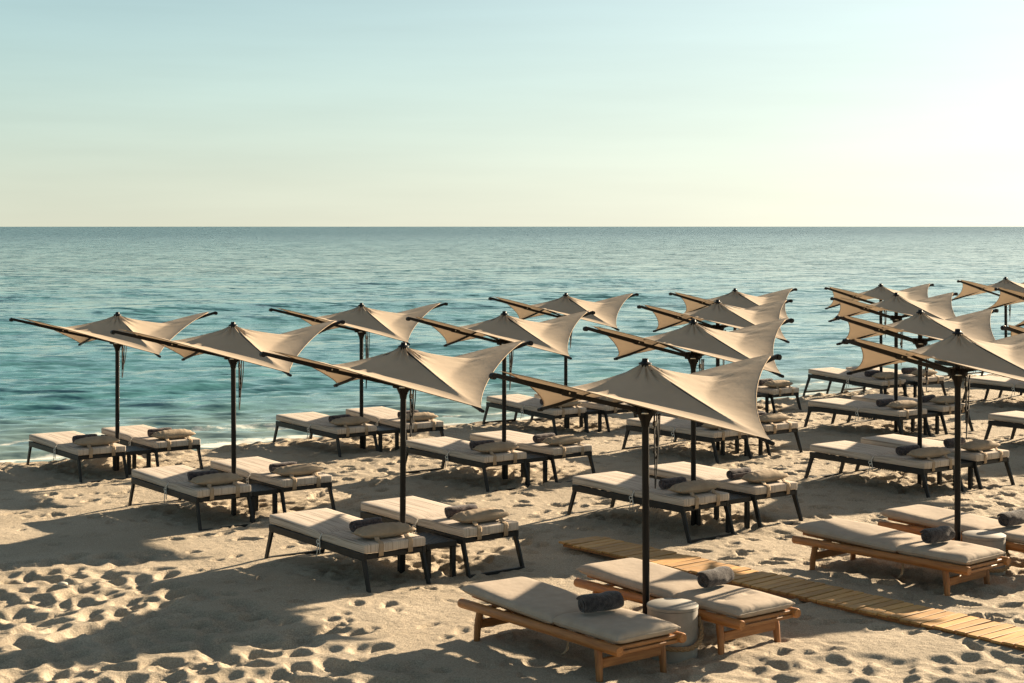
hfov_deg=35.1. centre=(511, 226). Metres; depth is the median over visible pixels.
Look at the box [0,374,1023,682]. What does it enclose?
sand
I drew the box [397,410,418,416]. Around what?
rolled towel
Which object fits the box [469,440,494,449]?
rolled towel
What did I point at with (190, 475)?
rolled towel
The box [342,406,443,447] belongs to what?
sun lounger
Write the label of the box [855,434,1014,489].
sun lounger
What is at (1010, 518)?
rolled towel
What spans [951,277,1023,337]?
beach parasol
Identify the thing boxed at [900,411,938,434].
side table
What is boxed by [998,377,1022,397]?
sun lounger
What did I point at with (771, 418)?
strapped pillow
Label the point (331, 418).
rolled towel
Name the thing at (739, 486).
sun lounger
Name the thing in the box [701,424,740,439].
strapped pillow
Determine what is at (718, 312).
beach parasol
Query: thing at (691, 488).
strapped pillow
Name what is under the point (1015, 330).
beach parasol
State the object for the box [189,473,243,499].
strapped pillow
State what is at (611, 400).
strapped pillow
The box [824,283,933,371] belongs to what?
beach parasol
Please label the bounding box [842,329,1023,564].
beach parasol
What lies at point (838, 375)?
sun lounger
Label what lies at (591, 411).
side table
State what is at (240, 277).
sea
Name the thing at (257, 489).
side table
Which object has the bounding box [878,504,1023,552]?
wooden lounger
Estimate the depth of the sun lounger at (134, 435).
23.98 m
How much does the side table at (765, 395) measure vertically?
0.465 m
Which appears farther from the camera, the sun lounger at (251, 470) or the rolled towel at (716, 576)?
the sun lounger at (251, 470)
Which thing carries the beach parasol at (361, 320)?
on the sand
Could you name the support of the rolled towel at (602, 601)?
on the wooden lounger at (541, 607)
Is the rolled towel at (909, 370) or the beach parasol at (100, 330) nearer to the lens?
the beach parasol at (100, 330)
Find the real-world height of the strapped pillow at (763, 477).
0.281 m
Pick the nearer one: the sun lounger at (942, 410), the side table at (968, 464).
the side table at (968, 464)
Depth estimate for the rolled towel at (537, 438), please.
22.95 m
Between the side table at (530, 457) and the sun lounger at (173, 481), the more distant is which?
the side table at (530, 457)
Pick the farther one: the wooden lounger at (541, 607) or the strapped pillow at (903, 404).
the strapped pillow at (903, 404)
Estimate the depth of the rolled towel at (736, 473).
19.47 m
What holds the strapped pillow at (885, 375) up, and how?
on the sun lounger at (838, 375)
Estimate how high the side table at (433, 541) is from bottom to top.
0.465 m
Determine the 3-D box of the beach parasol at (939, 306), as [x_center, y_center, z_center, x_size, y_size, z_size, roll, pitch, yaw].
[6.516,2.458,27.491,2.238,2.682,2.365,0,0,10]
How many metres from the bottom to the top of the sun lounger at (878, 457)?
0.584 m
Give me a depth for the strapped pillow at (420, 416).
25.84 m
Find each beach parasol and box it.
[9,311,217,470]
[110,320,344,509]
[259,340,532,572]
[269,302,447,448]
[406,310,594,478]
[488,293,638,427]
[489,353,781,613]
[583,318,793,525]
[637,299,792,449]
[669,288,796,329]
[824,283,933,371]
[828,292,957,431]
[835,308,998,484]
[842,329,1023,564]
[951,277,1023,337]
[984,287,1023,309]
[1000,325,1023,335]
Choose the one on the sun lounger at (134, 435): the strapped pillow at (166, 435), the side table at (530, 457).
the strapped pillow at (166, 435)
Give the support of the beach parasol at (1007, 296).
on the sand
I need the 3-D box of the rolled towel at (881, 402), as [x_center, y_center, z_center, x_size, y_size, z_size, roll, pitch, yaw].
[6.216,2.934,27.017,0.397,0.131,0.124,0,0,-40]
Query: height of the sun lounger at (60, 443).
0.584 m
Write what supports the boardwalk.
on the sand
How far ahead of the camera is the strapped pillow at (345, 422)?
25.25 m
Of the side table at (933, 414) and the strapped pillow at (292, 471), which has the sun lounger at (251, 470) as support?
the strapped pillow at (292, 471)
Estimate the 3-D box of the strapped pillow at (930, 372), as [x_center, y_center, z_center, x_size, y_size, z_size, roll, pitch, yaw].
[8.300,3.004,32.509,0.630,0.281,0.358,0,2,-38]
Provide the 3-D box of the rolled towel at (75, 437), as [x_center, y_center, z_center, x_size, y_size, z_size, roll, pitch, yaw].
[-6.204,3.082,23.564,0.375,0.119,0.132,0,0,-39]
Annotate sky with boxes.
[0,0,1023,226]
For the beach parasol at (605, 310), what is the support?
on the sand
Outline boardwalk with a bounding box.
[559,536,1023,650]
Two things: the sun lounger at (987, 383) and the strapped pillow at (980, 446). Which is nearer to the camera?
the strapped pillow at (980, 446)
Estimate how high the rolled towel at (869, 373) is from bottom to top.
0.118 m
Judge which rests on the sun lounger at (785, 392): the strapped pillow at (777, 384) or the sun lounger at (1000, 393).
the strapped pillow at (777, 384)
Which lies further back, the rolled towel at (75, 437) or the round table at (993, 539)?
the rolled towel at (75, 437)
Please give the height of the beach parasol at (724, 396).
2.682 m
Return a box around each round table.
[647,598,703,663]
[962,530,1011,575]
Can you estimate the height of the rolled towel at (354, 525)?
0.118 m
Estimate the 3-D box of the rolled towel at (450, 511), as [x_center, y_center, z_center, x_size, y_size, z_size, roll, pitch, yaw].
[-0.541,3.014,17.173,0.397,0.131,0.124,0,0,-38]
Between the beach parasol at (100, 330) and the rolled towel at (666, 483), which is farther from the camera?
the beach parasol at (100, 330)
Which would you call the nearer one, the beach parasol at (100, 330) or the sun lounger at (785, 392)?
the beach parasol at (100, 330)
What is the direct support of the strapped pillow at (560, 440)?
on the sun lounger at (524, 442)
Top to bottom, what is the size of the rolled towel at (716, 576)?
0.150 m
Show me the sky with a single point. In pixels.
(114, 113)
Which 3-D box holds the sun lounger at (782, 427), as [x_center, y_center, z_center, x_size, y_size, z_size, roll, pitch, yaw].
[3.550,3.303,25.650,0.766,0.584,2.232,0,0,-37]
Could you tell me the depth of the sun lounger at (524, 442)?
22.77 m
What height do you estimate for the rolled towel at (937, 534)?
0.150 m
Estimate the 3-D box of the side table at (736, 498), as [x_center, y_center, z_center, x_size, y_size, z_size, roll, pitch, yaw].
[2.465,3.380,19.000,0.372,0.465,0.560,0,0,-37]
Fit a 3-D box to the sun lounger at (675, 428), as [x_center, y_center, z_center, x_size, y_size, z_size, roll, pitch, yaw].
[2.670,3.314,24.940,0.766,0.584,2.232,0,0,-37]
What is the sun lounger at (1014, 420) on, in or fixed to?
on the sand
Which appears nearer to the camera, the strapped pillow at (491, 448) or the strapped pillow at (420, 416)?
the strapped pillow at (491, 448)
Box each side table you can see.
[113,445,151,474]
[231,483,277,521]
[363,426,399,451]
[397,532,456,578]
[505,452,547,485]
[566,409,601,431]
[696,492,750,532]
[721,435,762,455]
[757,392,768,412]
[884,380,916,396]
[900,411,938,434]
[922,461,972,489]
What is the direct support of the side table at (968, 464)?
on the sand
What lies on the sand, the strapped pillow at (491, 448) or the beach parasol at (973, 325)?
the beach parasol at (973, 325)
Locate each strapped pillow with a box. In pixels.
[72,436,119,457]
[150,429,195,450]
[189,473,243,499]
[271,463,323,489]
[329,416,370,436]
[351,522,415,556]
[398,412,437,431]
[450,507,509,539]
[473,442,518,464]
[541,434,584,456]
[555,401,581,416]
[599,397,630,412]
[668,480,719,508]
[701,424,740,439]
[740,469,789,496]
[759,413,791,433]
[762,380,793,395]
[872,372,901,387]
[886,400,917,418]
[906,447,952,470]
[910,369,938,383]
[929,395,964,413]
[961,440,1002,463]
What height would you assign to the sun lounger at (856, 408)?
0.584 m
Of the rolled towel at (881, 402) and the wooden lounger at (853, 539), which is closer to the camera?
the wooden lounger at (853, 539)
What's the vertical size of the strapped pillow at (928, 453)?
0.281 m
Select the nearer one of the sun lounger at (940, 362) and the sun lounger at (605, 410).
the sun lounger at (605, 410)
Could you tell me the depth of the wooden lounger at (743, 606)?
13.75 m
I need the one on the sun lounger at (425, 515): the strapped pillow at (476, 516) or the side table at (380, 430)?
the strapped pillow at (476, 516)
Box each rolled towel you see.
[72,434,96,441]
[147,427,171,436]
[187,470,217,480]
[269,461,296,472]
[328,414,349,421]
[349,517,383,531]
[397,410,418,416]
[444,504,477,517]
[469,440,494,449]
[533,433,554,442]
[576,591,623,612]
[658,477,686,488]
[696,566,733,587]
[726,467,750,478]
[758,378,772,384]
[864,370,879,376]
[876,398,893,406]
[895,445,919,454]
[901,367,917,373]
[920,526,954,543]
[922,395,935,402]
[943,437,965,447]
[997,509,1023,526]
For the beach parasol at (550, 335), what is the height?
2.682 m
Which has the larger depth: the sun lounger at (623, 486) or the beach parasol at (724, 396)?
the sun lounger at (623, 486)
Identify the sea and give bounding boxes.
[0,227,1023,462]
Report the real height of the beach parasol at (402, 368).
2.682 m
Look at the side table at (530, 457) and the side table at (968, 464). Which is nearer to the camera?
the side table at (968, 464)
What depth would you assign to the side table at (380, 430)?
25.60 m
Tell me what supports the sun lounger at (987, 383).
on the sand
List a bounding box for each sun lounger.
[26,431,128,482]
[101,425,202,468]
[128,465,254,530]
[210,456,335,512]
[264,508,430,592]
[272,412,378,456]
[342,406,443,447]
[360,496,524,577]
[406,436,530,491]
[470,430,595,482]
[482,394,588,435]
[530,394,637,431]
[567,471,734,542]
[621,416,751,463]
[649,462,802,527]
[673,417,802,456]
[757,385,801,412]
[802,367,907,396]
[804,398,931,435]
[804,441,964,497]
[840,366,946,395]
[847,393,973,433]
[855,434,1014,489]
[932,359,975,378]
[961,376,1023,402]
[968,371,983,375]
[984,411,1023,441]
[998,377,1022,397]
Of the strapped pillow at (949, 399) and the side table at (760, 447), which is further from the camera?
the strapped pillow at (949, 399)
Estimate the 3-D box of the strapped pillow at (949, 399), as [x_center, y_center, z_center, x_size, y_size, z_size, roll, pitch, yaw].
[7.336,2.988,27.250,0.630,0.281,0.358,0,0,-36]
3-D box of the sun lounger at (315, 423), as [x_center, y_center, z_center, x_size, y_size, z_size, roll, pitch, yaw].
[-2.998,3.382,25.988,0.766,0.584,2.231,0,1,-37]
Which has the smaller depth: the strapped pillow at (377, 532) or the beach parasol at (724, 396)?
the beach parasol at (724, 396)
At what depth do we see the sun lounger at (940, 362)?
36.03 m
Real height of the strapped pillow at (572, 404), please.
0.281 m
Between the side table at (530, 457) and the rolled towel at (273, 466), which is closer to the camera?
the rolled towel at (273, 466)
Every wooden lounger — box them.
[457,577,686,682]
[573,558,800,654]
[792,518,1010,595]
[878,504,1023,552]
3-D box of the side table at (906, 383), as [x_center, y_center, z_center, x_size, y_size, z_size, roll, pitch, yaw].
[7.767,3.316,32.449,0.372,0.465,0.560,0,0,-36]
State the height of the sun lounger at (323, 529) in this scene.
0.584 m
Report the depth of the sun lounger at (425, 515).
16.98 m
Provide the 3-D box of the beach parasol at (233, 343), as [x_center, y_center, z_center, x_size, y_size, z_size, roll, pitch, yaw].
[-3.504,2.537,20.364,2.366,2.682,2.237,0,0,8]
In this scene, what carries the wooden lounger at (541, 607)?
on the sand
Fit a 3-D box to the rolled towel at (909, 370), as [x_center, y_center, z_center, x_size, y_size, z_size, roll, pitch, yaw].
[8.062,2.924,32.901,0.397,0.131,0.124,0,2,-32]
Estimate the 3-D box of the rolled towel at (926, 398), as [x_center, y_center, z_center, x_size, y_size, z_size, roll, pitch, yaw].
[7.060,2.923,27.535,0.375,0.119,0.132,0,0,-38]
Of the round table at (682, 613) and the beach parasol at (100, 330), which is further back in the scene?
the beach parasol at (100, 330)
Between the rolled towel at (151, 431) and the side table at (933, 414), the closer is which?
the rolled towel at (151, 431)
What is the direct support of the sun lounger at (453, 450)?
on the sand
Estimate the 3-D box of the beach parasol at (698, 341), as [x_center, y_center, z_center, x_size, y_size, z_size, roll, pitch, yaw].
[2.139,2.431,19.131,2.237,2.682,2.366,0,0,13]
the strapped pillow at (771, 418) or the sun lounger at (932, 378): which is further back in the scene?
the sun lounger at (932, 378)
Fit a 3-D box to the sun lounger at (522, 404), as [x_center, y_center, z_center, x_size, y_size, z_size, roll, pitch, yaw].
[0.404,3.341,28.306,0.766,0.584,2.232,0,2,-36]
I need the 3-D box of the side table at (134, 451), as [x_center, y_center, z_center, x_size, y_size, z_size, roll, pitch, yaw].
[-5.558,3.476,23.693,0.372,0.465,0.560,0,0,-37]
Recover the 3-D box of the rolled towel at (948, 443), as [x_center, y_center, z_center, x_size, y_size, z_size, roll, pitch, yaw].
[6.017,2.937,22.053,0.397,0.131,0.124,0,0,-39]
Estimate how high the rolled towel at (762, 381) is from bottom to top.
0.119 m
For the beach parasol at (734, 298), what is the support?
on the sand
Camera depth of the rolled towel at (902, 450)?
21.30 m

